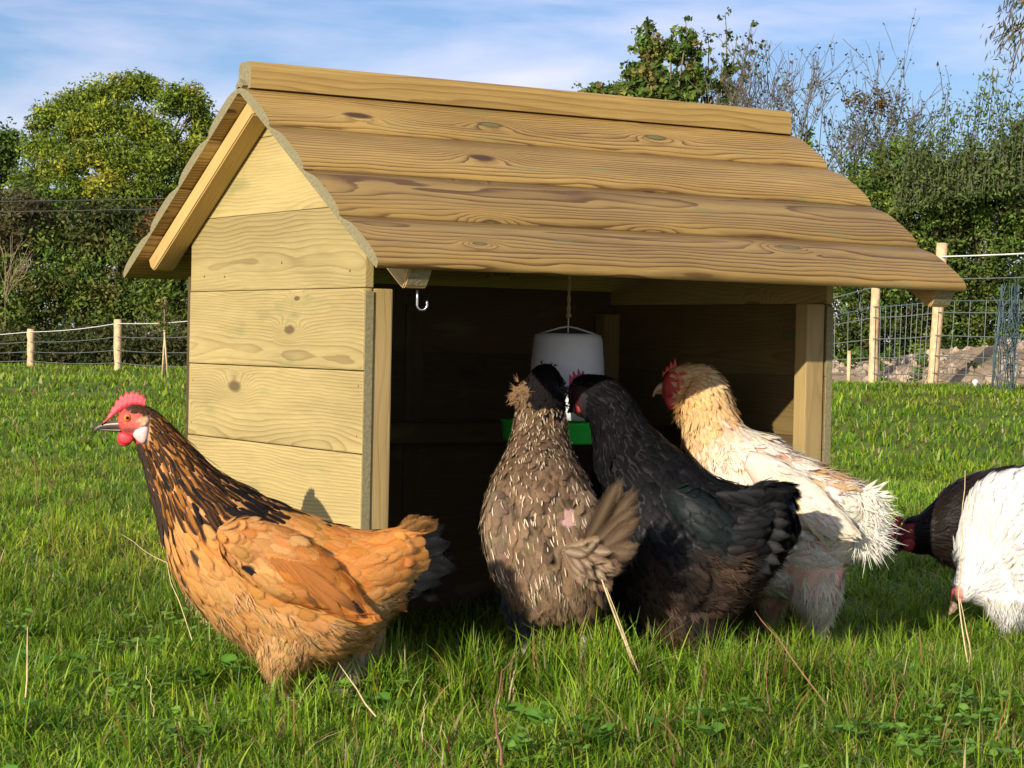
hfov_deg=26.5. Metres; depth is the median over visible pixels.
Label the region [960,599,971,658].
straw stalk
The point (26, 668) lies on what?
straw stalk
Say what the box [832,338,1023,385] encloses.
rubble heap
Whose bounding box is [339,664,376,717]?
straw stalk
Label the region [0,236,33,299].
dry shrub
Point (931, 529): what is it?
hen
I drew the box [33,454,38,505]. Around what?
straw stalk
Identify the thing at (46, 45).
sky
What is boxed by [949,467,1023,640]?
hen
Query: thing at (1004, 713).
straw stalk
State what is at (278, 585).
hen
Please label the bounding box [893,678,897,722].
straw stalk
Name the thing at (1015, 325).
netting bundle
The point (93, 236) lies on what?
hedge bush
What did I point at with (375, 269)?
feeding shelter
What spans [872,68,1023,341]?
willow bush
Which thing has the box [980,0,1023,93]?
weeping willow
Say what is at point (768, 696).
straw stalk
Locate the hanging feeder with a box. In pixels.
[501,275,603,444]
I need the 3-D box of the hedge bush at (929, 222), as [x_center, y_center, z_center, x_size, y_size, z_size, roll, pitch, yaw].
[4.352,-1.111,23.035,1.880,2.477,1.341,1,1,13]
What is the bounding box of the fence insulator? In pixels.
[972,379,977,386]
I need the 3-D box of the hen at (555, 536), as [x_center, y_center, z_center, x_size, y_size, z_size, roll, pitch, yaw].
[0.040,0.237,3.918,0.263,0.562,0.675,1,1,-14]
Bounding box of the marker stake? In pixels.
[847,351,850,382]
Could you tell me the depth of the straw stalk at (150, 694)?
3.00 m
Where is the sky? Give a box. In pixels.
[0,0,1023,350]
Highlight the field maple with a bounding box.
[571,7,766,105]
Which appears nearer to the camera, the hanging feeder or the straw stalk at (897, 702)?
the straw stalk at (897, 702)
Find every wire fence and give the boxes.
[0,319,186,370]
[832,243,1023,387]
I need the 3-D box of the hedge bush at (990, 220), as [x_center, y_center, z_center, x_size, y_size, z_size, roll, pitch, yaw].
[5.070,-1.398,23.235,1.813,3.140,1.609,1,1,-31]
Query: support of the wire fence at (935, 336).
on the ground at (842, 429)
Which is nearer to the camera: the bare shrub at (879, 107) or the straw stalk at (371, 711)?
the straw stalk at (371, 711)
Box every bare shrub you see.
[685,24,845,133]
[717,9,1023,360]
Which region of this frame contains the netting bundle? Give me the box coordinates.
[991,279,1023,389]
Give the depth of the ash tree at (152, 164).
44.90 m
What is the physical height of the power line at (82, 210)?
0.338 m
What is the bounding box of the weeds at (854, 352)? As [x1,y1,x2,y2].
[842,346,999,381]
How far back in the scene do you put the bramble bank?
38.96 m
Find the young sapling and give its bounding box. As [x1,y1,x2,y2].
[155,299,174,376]
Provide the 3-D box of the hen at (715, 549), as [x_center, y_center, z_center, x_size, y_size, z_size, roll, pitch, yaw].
[0.275,0.251,3.951,0.304,0.548,0.517,-1,2,-62]
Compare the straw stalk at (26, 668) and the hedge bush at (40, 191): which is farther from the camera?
the hedge bush at (40, 191)
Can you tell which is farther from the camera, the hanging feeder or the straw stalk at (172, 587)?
the hanging feeder
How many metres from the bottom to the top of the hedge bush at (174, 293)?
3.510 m
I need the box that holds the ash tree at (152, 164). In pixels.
[1,67,218,269]
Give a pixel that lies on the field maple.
(649, 75)
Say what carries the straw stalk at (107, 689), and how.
on the ground at (842, 429)
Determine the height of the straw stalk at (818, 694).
0.116 m
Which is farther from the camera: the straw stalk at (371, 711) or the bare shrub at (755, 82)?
the bare shrub at (755, 82)
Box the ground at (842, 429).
[0,341,1023,767]
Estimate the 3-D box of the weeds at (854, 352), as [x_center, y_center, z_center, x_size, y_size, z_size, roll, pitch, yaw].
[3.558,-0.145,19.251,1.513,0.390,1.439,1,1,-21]
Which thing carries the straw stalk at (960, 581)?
on the ground at (842, 429)
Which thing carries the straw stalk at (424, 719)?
on the ground at (842, 429)
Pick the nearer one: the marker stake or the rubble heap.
the marker stake
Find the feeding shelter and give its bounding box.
[123,61,965,668]
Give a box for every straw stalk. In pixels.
[25,627,27,697]
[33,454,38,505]
[106,663,108,713]
[121,534,191,639]
[145,667,154,716]
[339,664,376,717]
[421,692,425,742]
[493,646,521,765]
[601,579,634,665]
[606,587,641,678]
[755,611,825,704]
[765,672,771,722]
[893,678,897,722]
[958,470,967,662]
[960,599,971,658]
[998,686,1011,735]
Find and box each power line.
[0,198,165,201]
[0,208,159,211]
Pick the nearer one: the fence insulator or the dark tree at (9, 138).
the fence insulator
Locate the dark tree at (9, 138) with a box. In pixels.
[0,116,31,281]
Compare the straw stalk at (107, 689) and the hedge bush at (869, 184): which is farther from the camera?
the hedge bush at (869, 184)
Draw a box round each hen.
[94,390,454,700]
[478,359,640,658]
[567,368,801,664]
[652,359,903,649]
[889,464,1023,571]
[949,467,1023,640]
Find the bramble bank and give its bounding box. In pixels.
[0,312,186,367]
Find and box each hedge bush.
[0,177,164,332]
[0,183,93,334]
[45,190,156,335]
[119,199,187,350]
[830,134,938,362]
[837,172,994,362]
[912,107,1023,348]
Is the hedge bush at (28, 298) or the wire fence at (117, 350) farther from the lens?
the hedge bush at (28, 298)
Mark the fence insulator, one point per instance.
(974, 381)
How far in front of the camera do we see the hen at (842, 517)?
4.12 m
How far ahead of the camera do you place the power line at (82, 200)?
35.99 m
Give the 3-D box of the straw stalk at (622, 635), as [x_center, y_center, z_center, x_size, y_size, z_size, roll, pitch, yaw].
[0.171,0.385,3.509,0.061,0.142,0.006,1,1,-19]
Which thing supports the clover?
on the ground at (842, 429)
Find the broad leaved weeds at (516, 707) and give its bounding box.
[0,639,951,767]
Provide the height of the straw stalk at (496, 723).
0.072 m
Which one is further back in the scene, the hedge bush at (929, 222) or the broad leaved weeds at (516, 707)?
the hedge bush at (929, 222)
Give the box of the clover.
[0,607,1023,767]
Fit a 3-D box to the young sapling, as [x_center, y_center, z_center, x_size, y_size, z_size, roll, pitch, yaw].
[-4.810,-0.626,30.000,0.277,1.082,0.308,2,1,22]

